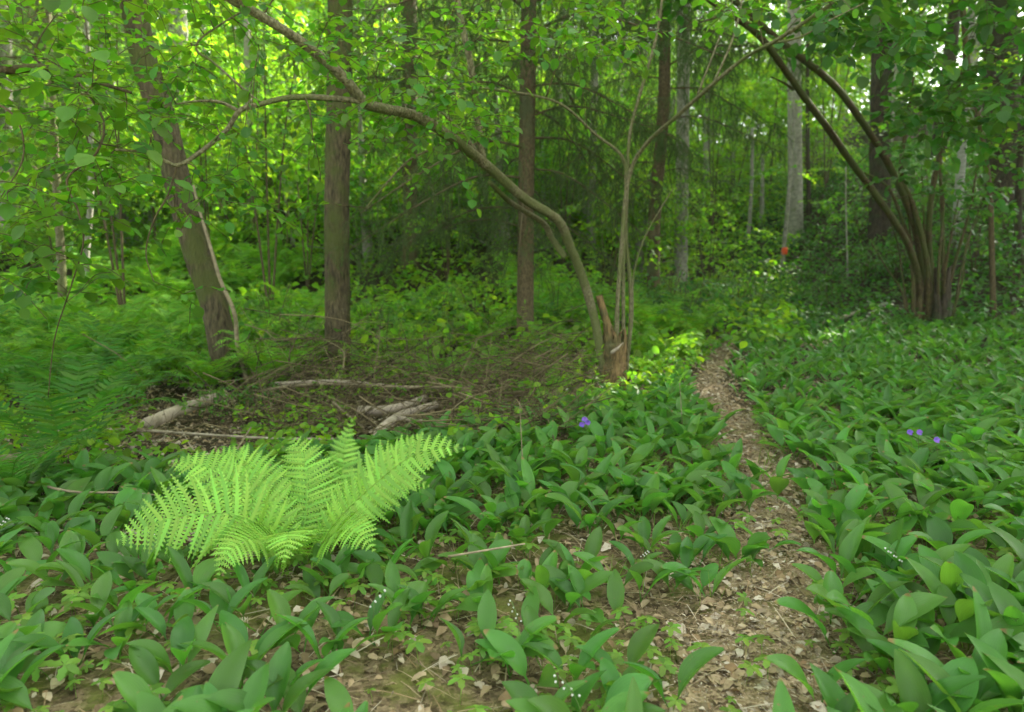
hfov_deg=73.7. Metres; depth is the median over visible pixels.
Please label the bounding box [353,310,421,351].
shrub
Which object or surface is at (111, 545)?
lily of the valley
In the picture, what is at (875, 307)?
slope undergrowth
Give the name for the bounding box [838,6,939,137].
forest tree
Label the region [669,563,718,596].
lily of the valley
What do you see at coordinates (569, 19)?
forest tree
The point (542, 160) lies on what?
young tree
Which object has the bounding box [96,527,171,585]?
lily of the valley
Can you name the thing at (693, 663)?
lily of the valley
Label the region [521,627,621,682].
lily of the valley
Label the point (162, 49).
forest tree
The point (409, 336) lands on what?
shrub
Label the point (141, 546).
lily of the valley
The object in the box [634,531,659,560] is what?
lily of the valley
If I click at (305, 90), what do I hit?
forest tree
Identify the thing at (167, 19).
sapling
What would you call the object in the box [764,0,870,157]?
forest tree
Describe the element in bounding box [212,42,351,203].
forest tree
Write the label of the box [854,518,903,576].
lily of the valley
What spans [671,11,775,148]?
forest tree
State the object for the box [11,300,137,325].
fern
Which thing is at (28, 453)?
fern
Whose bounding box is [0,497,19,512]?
lily of the valley
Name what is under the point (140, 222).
fern
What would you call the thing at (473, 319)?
fern
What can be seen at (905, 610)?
lily of the valley
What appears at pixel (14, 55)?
tree
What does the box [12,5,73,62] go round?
forest tree
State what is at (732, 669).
leaf litter
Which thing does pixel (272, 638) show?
lily of the valley
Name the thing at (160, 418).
fallen log
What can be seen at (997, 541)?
lily of the valley
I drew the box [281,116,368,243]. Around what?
young tree
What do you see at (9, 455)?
fallen log
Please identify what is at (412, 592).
lily of the valley
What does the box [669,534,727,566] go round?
lily of the valley
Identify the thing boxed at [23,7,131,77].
forest tree
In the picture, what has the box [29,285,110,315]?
fern
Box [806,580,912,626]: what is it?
lily of the valley
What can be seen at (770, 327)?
undergrowth
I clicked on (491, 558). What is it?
lily of the valley
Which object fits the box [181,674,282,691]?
lily of the valley
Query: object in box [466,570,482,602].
lily of the valley
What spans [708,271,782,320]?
shrub
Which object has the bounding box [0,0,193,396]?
hazel bush
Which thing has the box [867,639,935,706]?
lily of the valley
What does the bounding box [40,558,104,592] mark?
lily of the valley
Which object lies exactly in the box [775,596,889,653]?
lily of the valley
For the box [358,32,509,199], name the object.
forest tree
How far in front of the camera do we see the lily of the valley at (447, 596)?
1.90 m
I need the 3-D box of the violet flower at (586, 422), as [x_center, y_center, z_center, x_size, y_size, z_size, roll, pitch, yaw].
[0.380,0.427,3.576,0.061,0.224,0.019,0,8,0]
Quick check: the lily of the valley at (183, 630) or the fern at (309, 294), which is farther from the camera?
the fern at (309, 294)
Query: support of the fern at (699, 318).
on the ground at (86, 697)
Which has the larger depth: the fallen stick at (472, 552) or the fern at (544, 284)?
the fern at (544, 284)
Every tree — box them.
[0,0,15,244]
[0,0,119,54]
[0,0,208,183]
[0,0,863,390]
[10,0,195,291]
[12,0,197,209]
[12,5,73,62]
[13,7,161,120]
[13,11,82,92]
[13,79,81,162]
[14,63,138,223]
[16,57,129,183]
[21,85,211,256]
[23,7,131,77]
[31,5,127,52]
[45,93,249,256]
[66,4,165,94]
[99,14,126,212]
[104,56,239,206]
[108,81,276,228]
[114,24,230,132]
[119,0,244,389]
[120,0,322,87]
[133,20,285,151]
[159,97,279,232]
[168,4,191,173]
[191,6,300,81]
[193,71,270,190]
[200,33,319,126]
[204,5,279,228]
[207,31,324,199]
[208,0,370,112]
[211,0,299,92]
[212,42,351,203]
[224,0,546,273]
[260,101,385,221]
[266,0,471,90]
[270,0,417,104]
[273,65,357,189]
[276,100,456,265]
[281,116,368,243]
[301,0,761,354]
[321,0,352,374]
[324,48,423,187]
[350,33,484,229]
[354,62,472,173]
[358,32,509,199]
[367,0,502,81]
[387,0,520,94]
[418,86,552,231]
[422,35,516,124]
[424,85,604,255]
[425,7,519,93]
[473,0,571,73]
[477,39,565,162]
[483,43,639,163]
[487,111,553,217]
[488,66,605,195]
[489,0,616,112]
[505,0,627,68]
[506,65,655,218]
[518,0,836,301]
[535,98,646,239]
[539,0,613,57]
[575,49,710,213]
[577,121,704,277]
[580,0,713,103]
[586,0,598,247]
[599,0,721,98]
[602,78,721,235]
[638,0,1023,327]
[644,0,809,186]
[671,7,818,165]
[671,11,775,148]
[674,3,689,290]
[695,128,850,241]
[714,119,855,226]
[722,37,869,184]
[738,131,961,278]
[740,36,844,143]
[754,0,926,120]
[754,75,828,274]
[758,27,861,218]
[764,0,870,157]
[787,0,804,241]
[823,0,1022,320]
[828,0,961,141]
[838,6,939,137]
[844,0,980,108]
[853,0,1023,263]
[865,2,894,244]
[920,0,1022,82]
[930,0,959,161]
[951,2,976,247]
[980,0,1023,213]
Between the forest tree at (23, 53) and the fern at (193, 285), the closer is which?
the fern at (193, 285)
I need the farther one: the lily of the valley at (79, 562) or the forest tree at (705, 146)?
the forest tree at (705, 146)
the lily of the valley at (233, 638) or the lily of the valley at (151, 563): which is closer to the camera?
the lily of the valley at (233, 638)
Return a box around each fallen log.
[0,450,44,461]
[140,391,226,428]
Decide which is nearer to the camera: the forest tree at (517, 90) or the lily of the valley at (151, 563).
the lily of the valley at (151, 563)
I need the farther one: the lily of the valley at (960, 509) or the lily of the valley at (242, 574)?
the lily of the valley at (960, 509)
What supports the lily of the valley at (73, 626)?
on the ground at (86, 697)
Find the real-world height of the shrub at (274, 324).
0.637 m
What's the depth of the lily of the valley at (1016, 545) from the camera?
2.18 m
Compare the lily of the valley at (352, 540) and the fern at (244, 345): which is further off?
the fern at (244, 345)
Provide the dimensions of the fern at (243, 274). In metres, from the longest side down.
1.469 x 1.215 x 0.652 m
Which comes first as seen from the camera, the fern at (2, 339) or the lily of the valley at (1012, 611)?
the lily of the valley at (1012, 611)
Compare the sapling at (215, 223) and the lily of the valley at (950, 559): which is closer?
the lily of the valley at (950, 559)
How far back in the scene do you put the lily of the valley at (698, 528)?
2.50 m
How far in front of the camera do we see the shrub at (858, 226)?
13.26 m
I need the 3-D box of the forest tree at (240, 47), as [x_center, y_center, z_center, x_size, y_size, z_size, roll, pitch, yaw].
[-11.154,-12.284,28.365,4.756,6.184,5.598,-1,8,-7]
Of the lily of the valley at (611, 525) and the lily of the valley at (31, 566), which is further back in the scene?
the lily of the valley at (611, 525)
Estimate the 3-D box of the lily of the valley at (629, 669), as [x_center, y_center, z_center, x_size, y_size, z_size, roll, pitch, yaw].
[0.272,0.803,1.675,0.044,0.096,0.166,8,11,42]
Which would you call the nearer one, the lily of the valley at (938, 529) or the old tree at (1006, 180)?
the lily of the valley at (938, 529)
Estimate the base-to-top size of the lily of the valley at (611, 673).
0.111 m
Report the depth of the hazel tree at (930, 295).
5.81 m
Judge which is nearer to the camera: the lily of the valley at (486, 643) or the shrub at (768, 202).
the lily of the valley at (486, 643)
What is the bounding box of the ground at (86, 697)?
[0,67,1023,711]
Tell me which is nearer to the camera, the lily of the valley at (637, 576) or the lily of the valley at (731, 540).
the lily of the valley at (637, 576)
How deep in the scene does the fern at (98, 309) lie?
7.25 m
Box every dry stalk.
[519,402,522,455]
[679,383,682,423]
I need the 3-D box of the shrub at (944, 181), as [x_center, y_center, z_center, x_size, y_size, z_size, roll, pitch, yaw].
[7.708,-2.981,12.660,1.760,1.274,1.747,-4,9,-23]
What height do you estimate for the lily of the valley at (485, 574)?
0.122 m
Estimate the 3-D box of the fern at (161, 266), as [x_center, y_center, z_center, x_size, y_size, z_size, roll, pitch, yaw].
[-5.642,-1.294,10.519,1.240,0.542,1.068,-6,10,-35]
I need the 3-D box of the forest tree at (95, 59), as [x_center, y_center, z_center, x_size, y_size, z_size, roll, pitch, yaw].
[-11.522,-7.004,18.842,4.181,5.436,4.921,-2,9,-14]
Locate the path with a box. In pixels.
[660,332,848,711]
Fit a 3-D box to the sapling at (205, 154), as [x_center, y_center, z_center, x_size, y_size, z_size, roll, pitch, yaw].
[-3.991,-2.104,9.055,2.052,3.341,2.676,2,9,14]
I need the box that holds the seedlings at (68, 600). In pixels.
[0,390,1023,711]
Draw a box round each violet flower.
[579,417,590,434]
[907,429,922,448]
[933,437,939,464]
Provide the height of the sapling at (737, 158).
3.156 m
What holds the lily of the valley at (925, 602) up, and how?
on the ground at (86, 697)
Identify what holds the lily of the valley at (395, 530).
on the ground at (86, 697)
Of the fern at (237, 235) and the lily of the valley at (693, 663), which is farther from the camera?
the fern at (237, 235)
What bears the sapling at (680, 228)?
on the ground at (86, 697)
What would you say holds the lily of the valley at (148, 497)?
on the ground at (86, 697)
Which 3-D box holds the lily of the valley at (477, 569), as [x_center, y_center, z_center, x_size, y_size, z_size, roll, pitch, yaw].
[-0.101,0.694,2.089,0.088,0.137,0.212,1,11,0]
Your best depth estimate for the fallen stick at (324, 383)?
5.49 m
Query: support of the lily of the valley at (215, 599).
on the ground at (86, 697)
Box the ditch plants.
[0,327,779,468]
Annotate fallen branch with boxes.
[356,394,427,415]
[373,401,438,434]
[557,364,597,422]
[822,311,859,323]
[949,235,1023,269]
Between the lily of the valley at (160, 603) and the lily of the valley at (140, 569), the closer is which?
the lily of the valley at (160, 603)
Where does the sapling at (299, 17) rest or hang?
on the ground at (86, 697)
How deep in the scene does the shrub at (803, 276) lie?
12.29 m
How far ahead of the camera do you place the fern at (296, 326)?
7.37 m
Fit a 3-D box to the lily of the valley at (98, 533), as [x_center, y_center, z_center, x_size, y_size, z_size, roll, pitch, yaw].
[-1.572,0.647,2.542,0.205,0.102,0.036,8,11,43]
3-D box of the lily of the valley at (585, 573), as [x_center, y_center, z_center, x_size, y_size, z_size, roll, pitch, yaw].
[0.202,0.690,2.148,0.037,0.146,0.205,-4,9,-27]
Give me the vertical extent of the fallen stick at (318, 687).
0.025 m
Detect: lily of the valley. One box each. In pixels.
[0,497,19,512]
[0,515,40,541]
[0,516,36,534]
[0,520,17,528]
[0,548,14,555]
[0,557,17,591]
[0,559,46,588]
[0,567,25,593]
[0,575,27,595]
[0,587,54,621]
[0,609,44,653]
[0,621,15,637]
[0,631,65,708]
[0,647,44,682]
[0,674,35,711]
[2,519,16,558]
[6,550,91,592]
[6,637,45,662]
[11,607,126,666]
[13,625,39,634]
[14,626,44,652]
[15,516,89,551]
[18,511,80,531]
[18,534,80,572]
[24,520,59,553]
[25,591,75,620]
[30,621,66,647]
[35,530,80,572]
[39,548,113,583]
[40,522,81,561]
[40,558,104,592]
[55,559,135,611]
[58,524,82,543]
[66,593,162,659]
[67,505,122,550]
[67,532,88,562]
[67,582,154,626]
[79,510,100,535]
[81,515,112,551]
[83,570,111,626]
[86,541,108,556]
[90,564,135,593]
[90,580,161,610]
[93,585,209,638]
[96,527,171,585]
[106,530,122,552]
[108,702,135,711]
[111,601,132,659]
[112,547,161,579]
[112,671,151,711]
[116,531,139,558]
[118,540,140,557]
[120,605,218,671]
[122,556,163,587]
[125,616,194,672]
[129,645,182,704]
[134,607,192,649]
[135,544,148,564]
[135,592,200,616]
[138,492,151,538]
[138,594,179,638]
[142,509,155,538]
[142,511,201,553]
[156,536,210,590]
[156,540,205,567]
[161,660,210,701]
[165,546,220,606]
[165,587,194,626]
[178,577,266,633]
[180,619,309,685]
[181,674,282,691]
[187,520,230,561]
[200,581,251,620]
[206,641,334,711]
[209,578,230,623]
[217,590,302,635]
[219,610,258,688]
[221,622,308,687]
[230,554,277,609]
[243,659,325,710]
[244,620,288,678]
[245,648,355,711]
[251,549,265,573]
[252,518,298,562]
[267,589,333,638]
[270,597,320,652]
[272,668,305,711]
[275,614,368,658]
[283,615,348,658]
[284,570,349,598]
[298,543,350,594]
[310,557,364,593]
[312,543,360,585]
[316,601,387,659]
[320,588,402,645]
[324,676,353,711]
[330,592,385,640]
[338,542,388,563]
[341,536,415,577]
[345,524,365,558]
[346,559,373,587]
[353,546,413,570]
[358,537,418,564]
[366,499,412,559]
[366,560,383,593]
[367,581,435,632]
[373,557,442,583]
[381,588,410,646]
[385,560,406,598]
[387,510,418,544]
[394,499,423,545]
[396,564,436,586]
[398,584,462,628]
[400,533,445,558]
[400,588,465,621]
[408,592,483,613]
[419,511,448,557]
[421,541,475,573]
[438,539,511,568]
[440,618,503,666]
[441,564,495,602]
[449,512,499,535]
[450,518,493,543]
[452,559,512,575]
[463,558,491,591]
[465,586,538,636]
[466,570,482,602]
[468,533,518,578]
[471,533,505,584]
[474,638,548,651]
[477,589,557,664]
[483,600,553,651]
[483,629,558,688]
[487,615,560,677]
[502,680,586,700]
[507,519,553,549]
[508,515,545,553]
[509,542,557,576]
[510,518,533,541]
[517,559,531,591]
[519,670,605,711]
[521,578,594,627]
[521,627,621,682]
[523,605,541,656]
[526,695,665,711]
[535,550,557,604]
[541,508,561,543]
[542,539,608,570]
[543,564,619,612]
[549,564,603,621]
[552,619,618,644]
[553,673,652,711]
[556,561,570,599]
[559,542,592,580]
[560,526,625,592]
[572,551,653,585]
[575,623,659,665]
[578,569,623,626]
[592,513,641,541]
[600,657,663,693]
[606,661,644,685]
[609,541,663,565]
[617,516,679,558]
[620,512,638,533]
[623,515,670,552]
[623,566,692,601]
[623,646,723,707]
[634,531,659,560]
[642,559,699,595]
[656,556,708,587]
[657,542,704,566]
[661,556,751,596]
[666,533,681,561]
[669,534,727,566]
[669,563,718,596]
[673,536,693,572]
[680,524,733,539]
[683,504,728,532]
[683,511,705,536]
[685,533,716,555]
[704,535,769,564]
[709,516,770,566]
[712,532,768,558]
[733,524,801,551]
[746,557,762,566]
[751,532,767,565]
[764,654,864,702]
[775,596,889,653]
[790,563,884,587]
[796,519,859,581]
[800,507,868,555]
[803,511,887,551]
[803,520,885,560]
[804,496,822,542]
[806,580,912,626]
[814,575,920,605]
[816,570,843,624]
[818,520,841,550]
[824,600,928,653]
[824,608,946,638]
[826,590,947,635]
[829,554,908,602]
[833,605,926,674]
[838,522,876,579]
[841,509,911,566]
[846,529,874,566]
[847,621,889,683]
[847,626,940,658]
[852,515,888,563]
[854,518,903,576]
[861,535,917,576]
[862,535,971,585]
[862,547,924,592]
[866,565,994,638]
[866,579,972,643]
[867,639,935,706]
[885,593,957,610]
[886,514,920,535]
[886,675,985,711]
[888,628,1007,699]
[889,553,920,580]
[890,593,918,660]
[894,556,909,567]
[894,649,932,711]
[898,648,1021,711]
[903,498,978,547]
[904,582,940,613]
[905,549,919,582]
[905,557,992,622]
[907,514,952,549]
[916,590,958,646]
[917,583,956,642]
[918,544,969,614]
[918,555,943,566]
[926,529,993,549]
[928,499,973,534]
[930,612,1023,658]
[936,556,953,619]
[940,562,963,594]
[951,633,1013,711]
[952,683,1000,700]
[954,550,1018,621]
[954,592,963,598]
[957,517,1023,549]
[957,584,973,615]
[958,667,1023,701]
[959,573,1020,659]
[963,552,989,573]
[964,547,1022,584]
[969,516,1023,544]
[972,586,1023,671]
[973,529,1005,554]
[976,560,991,581]
[982,523,1023,560]
[983,536,1020,561]
[983,668,1021,711]
[984,504,1014,517]
[987,581,1023,613]
[989,553,1013,588]
[1000,520,1023,556]
[1003,605,1023,631]
[1005,636,1023,652]
[1006,559,1023,593]
[1006,640,1023,667]
[1007,652,1023,663]
[1011,570,1023,605]
[1016,582,1023,592]
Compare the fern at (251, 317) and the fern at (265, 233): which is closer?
the fern at (251, 317)
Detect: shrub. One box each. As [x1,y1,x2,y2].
[132,327,206,379]
[176,382,251,424]
[214,377,284,418]
[229,283,324,343]
[255,309,327,366]
[350,290,413,350]
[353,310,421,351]
[376,325,450,365]
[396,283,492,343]
[414,276,516,336]
[504,270,596,333]
[614,262,732,332]
[636,272,738,335]
[650,268,752,333]
[688,269,752,303]
[692,184,758,230]
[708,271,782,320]
[710,266,802,314]
[730,180,786,212]
[764,168,824,200]
[773,264,831,300]
[785,141,867,184]
[821,191,907,241]
[827,239,906,286]
[850,231,938,278]
[885,161,978,223]
[907,198,1006,257]
[932,221,1023,280]
[949,178,1023,238]
[967,230,1023,289]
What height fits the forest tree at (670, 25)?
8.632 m
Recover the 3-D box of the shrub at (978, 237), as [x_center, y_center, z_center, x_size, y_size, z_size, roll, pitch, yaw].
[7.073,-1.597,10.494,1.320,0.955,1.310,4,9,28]
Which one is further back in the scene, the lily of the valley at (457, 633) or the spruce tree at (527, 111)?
the spruce tree at (527, 111)
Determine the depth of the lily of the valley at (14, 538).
2.42 m
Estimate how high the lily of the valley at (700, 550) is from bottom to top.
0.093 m
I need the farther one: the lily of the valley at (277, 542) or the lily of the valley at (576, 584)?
the lily of the valley at (277, 542)
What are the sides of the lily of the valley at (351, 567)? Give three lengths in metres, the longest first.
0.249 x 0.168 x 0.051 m
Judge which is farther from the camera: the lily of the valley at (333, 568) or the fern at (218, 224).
the fern at (218, 224)
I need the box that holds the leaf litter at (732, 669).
[0,321,1017,711]
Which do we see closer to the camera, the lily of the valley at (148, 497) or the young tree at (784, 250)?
the lily of the valley at (148, 497)
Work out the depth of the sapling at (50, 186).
11.88 m
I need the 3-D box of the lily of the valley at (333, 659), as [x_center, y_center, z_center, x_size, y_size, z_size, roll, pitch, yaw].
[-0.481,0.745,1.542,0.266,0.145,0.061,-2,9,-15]
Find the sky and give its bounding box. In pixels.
[13,0,1022,135]
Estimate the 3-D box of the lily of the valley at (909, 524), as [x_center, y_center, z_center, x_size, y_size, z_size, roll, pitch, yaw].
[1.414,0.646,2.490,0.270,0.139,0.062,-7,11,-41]
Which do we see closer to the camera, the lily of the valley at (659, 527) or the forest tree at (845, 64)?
the lily of the valley at (659, 527)
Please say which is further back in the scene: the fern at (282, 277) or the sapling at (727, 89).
the sapling at (727, 89)
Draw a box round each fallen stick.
[24,428,332,439]
[26,480,159,495]
[129,430,167,449]
[218,427,251,474]
[252,379,547,392]
[274,379,383,385]
[306,684,323,691]
[332,401,363,427]
[448,543,524,557]
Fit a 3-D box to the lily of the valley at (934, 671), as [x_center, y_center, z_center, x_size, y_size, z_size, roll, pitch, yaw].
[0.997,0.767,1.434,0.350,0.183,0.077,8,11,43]
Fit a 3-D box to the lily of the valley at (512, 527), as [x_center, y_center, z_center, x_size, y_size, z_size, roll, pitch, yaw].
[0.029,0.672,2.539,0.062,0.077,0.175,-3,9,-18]
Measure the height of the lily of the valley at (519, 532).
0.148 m
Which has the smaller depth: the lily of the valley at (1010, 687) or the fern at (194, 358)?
the lily of the valley at (1010, 687)
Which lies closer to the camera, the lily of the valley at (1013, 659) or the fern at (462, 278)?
the lily of the valley at (1013, 659)
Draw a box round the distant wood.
[13,0,1023,139]
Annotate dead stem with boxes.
[192,185,252,391]
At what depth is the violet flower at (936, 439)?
3.18 m
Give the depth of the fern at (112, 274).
10.25 m
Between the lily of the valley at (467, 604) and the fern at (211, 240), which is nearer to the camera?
the lily of the valley at (467, 604)
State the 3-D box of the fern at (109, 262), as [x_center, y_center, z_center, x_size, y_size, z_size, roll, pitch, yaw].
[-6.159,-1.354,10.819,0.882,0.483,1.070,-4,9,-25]
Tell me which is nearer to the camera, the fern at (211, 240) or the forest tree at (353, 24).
the fern at (211, 240)
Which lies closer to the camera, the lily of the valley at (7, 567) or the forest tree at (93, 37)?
the lily of the valley at (7, 567)
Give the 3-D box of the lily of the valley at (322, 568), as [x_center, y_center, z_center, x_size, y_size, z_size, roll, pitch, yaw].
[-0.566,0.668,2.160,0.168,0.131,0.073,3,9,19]
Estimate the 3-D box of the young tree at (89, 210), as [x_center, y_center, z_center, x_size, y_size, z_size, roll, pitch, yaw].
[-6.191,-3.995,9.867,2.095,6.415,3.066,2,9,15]
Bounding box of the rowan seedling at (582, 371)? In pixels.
[548,343,608,388]
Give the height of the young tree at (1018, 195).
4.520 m
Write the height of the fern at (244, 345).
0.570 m
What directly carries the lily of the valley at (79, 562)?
on the ground at (86, 697)
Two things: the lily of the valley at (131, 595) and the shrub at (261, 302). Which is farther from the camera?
the shrub at (261, 302)
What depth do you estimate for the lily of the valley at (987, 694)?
1.57 m
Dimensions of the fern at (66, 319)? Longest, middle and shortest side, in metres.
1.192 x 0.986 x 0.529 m
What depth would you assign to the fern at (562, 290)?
8.78 m
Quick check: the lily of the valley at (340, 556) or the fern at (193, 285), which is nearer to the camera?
the lily of the valley at (340, 556)
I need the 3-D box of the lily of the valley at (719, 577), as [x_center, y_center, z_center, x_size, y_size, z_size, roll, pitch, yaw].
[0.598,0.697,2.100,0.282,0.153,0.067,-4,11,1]
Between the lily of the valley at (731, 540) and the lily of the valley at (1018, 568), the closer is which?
the lily of the valley at (1018, 568)
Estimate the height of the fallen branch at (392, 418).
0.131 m
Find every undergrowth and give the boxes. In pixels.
[0,57,809,387]
[726,126,1023,338]
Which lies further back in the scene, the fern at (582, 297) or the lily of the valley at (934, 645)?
the fern at (582, 297)
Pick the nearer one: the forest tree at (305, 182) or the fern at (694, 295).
the fern at (694, 295)
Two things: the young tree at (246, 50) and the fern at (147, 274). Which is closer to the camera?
the fern at (147, 274)
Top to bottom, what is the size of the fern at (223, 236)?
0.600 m
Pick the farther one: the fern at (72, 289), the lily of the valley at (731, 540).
the fern at (72, 289)
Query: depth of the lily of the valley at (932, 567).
2.12 m
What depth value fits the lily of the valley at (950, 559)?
2.05 m
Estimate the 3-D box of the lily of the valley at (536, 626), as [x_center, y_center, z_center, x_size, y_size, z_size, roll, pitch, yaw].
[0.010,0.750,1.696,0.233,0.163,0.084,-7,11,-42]
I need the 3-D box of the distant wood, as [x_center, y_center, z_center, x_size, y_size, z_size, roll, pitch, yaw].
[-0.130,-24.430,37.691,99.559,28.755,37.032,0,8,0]
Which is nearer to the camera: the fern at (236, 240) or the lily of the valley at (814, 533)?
the lily of the valley at (814, 533)
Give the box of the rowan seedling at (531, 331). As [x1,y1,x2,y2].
[504,300,547,381]
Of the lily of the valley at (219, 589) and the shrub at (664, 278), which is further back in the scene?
the shrub at (664, 278)
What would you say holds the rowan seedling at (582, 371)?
on the ground at (86, 697)
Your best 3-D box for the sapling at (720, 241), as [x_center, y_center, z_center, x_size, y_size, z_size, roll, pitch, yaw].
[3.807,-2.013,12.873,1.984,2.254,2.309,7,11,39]
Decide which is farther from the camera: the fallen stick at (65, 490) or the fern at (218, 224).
the fern at (218, 224)
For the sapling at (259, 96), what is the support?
on the ground at (86, 697)
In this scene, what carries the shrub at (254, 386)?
on the ground at (86, 697)
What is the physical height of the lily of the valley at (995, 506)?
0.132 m
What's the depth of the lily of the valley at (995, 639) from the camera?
1.58 m
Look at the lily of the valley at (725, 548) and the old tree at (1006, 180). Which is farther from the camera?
the old tree at (1006, 180)
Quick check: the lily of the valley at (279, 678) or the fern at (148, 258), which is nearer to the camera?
the lily of the valley at (279, 678)
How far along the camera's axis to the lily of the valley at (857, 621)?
1.75 m
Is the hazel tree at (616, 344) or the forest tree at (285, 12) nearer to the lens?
the hazel tree at (616, 344)
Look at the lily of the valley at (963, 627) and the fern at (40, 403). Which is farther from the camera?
the fern at (40, 403)
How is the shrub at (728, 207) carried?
on the ground at (86, 697)
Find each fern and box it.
[0,224,42,249]
[0,226,76,259]
[0,269,53,292]
[0,290,94,342]
[0,292,54,308]
[0,297,50,318]
[0,306,69,334]
[0,316,15,339]
[0,321,149,356]
[0,323,140,377]
[0,326,48,387]
[0,332,117,408]
[0,335,53,378]
[0,338,194,418]
[0,353,203,466]
[0,429,113,486]
[1,287,115,328]
[2,312,60,332]
[3,229,93,260]
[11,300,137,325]
[11,310,116,348]
[20,211,80,237]
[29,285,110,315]
[33,311,204,383]
[33,316,155,367]
[33,341,125,374]
[43,271,110,291]
[48,284,115,305]
[51,249,114,279]
[53,244,136,282]
[56,293,176,338]
[56,333,204,404]
[59,292,114,314]
[65,235,119,257]
[83,326,204,379]
[85,290,174,311]
[87,264,146,292]
[91,255,146,278]
[99,298,152,322]
[99,311,203,373]
[100,255,182,285]
[104,222,165,249]
[107,307,204,339]
[111,265,193,296]
[114,310,195,337]
[115,337,203,377]
[115,419,464,576]
[116,305,196,331]
[120,268,184,287]
[121,300,242,341]
[124,252,155,269]
[125,293,203,331]
[125,337,262,394]
[127,275,195,304]
[129,248,181,270]
[133,221,172,237]
[133,237,214,278]
[136,297,198,315]
[139,225,182,257]
[158,264,238,299]
[161,291,264,329]
[162,278,243,300]
[165,234,234,251]
[167,351,253,389]
[168,294,201,323]
[192,307,307,351]
[207,223,246,239]
[210,223,254,253]
[211,330,353,380]
[212,225,247,247]
[212,230,255,245]
[212,237,234,263]
[214,238,295,267]
[214,250,241,267]
[216,251,273,293]
[216,344,318,393]
[224,283,298,318]
[226,281,251,295]
[228,258,309,296]
[233,316,254,339]
[235,224,296,243]
[235,299,284,317]
[237,250,302,274]
[242,313,318,337]
[242,315,351,347]
[245,322,282,345]
[247,308,322,330]
[249,231,292,260]
[250,280,324,318]
[251,303,303,321]
[262,242,323,279]
[264,260,303,286]
[266,258,316,286]
[268,320,311,343]
[282,288,350,320]
[284,284,324,303]
[307,292,407,330]
[370,281,447,320]
[384,285,465,322]
[420,272,498,310]
[426,302,521,351]
[455,344,518,383]
[477,251,571,287]
[498,270,590,305]
[503,271,570,301]
[503,281,608,341]
[506,283,578,325]
[506,361,578,400]
[507,262,569,280]
[534,273,581,300]
[534,295,596,329]
[535,286,625,328]
[544,282,620,328]
[547,273,615,306]
[554,299,645,337]
[580,282,725,341]
[593,291,699,333]
[605,279,671,305]
[620,321,668,352]
[630,351,675,375]
[633,326,701,362]
[635,291,741,335]
[646,275,734,305]
[666,336,720,358]
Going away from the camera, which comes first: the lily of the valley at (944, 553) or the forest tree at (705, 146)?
the lily of the valley at (944, 553)
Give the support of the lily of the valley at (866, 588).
on the ground at (86, 697)
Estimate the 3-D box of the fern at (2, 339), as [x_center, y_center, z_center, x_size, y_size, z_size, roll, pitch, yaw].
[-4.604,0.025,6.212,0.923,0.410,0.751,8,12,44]
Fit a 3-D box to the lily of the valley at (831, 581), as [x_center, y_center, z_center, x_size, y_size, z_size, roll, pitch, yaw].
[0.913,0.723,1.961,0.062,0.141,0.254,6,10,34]
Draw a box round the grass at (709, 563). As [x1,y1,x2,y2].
[520,442,1016,711]
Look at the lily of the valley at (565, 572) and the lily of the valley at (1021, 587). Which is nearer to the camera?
the lily of the valley at (1021, 587)
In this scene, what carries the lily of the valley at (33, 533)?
on the ground at (86, 697)
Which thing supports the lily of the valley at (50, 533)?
on the ground at (86, 697)
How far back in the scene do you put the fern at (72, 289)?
9.22 m
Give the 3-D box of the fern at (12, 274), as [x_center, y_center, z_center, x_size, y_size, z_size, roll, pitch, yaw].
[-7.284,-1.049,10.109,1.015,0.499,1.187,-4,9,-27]
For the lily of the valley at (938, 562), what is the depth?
2.05 m
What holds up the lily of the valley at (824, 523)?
on the ground at (86, 697)
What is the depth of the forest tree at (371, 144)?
16.07 m
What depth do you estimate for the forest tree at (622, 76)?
16.14 m
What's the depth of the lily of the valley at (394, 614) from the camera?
1.86 m
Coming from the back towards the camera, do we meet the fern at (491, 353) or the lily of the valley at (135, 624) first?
the fern at (491, 353)
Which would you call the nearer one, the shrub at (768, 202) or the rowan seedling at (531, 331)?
the rowan seedling at (531, 331)
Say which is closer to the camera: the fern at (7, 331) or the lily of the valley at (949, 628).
the lily of the valley at (949, 628)
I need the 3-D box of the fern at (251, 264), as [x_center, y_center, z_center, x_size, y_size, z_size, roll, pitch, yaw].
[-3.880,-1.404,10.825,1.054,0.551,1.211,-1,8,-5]
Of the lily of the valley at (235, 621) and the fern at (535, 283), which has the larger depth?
the fern at (535, 283)
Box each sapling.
[0,0,251,323]
[0,7,110,304]
[0,117,132,238]
[0,155,116,271]
[24,0,240,243]
[84,73,296,239]
[106,142,266,255]
[110,0,377,310]
[127,0,326,244]
[201,72,382,292]
[211,116,357,258]
[261,0,467,229]
[363,146,517,289]
[388,1,588,235]
[485,49,647,262]
[540,162,683,299]
[562,134,705,268]
[653,27,802,238]
[661,188,775,295]
[693,105,777,207]
[714,0,859,190]
[729,3,864,106]
[755,3,910,193]
[762,91,862,180]
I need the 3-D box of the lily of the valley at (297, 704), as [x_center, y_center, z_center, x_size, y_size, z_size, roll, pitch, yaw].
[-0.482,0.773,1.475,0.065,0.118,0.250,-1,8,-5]
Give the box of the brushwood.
[66,285,640,468]
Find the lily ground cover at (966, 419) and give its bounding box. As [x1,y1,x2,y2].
[0,307,1023,711]
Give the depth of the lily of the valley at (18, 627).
1.76 m
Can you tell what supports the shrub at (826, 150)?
on the ground at (86, 697)
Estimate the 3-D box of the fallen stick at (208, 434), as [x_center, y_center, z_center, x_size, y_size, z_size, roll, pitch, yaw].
[-2.343,0.488,4.319,2.486,0.040,0.159,1,8,5]

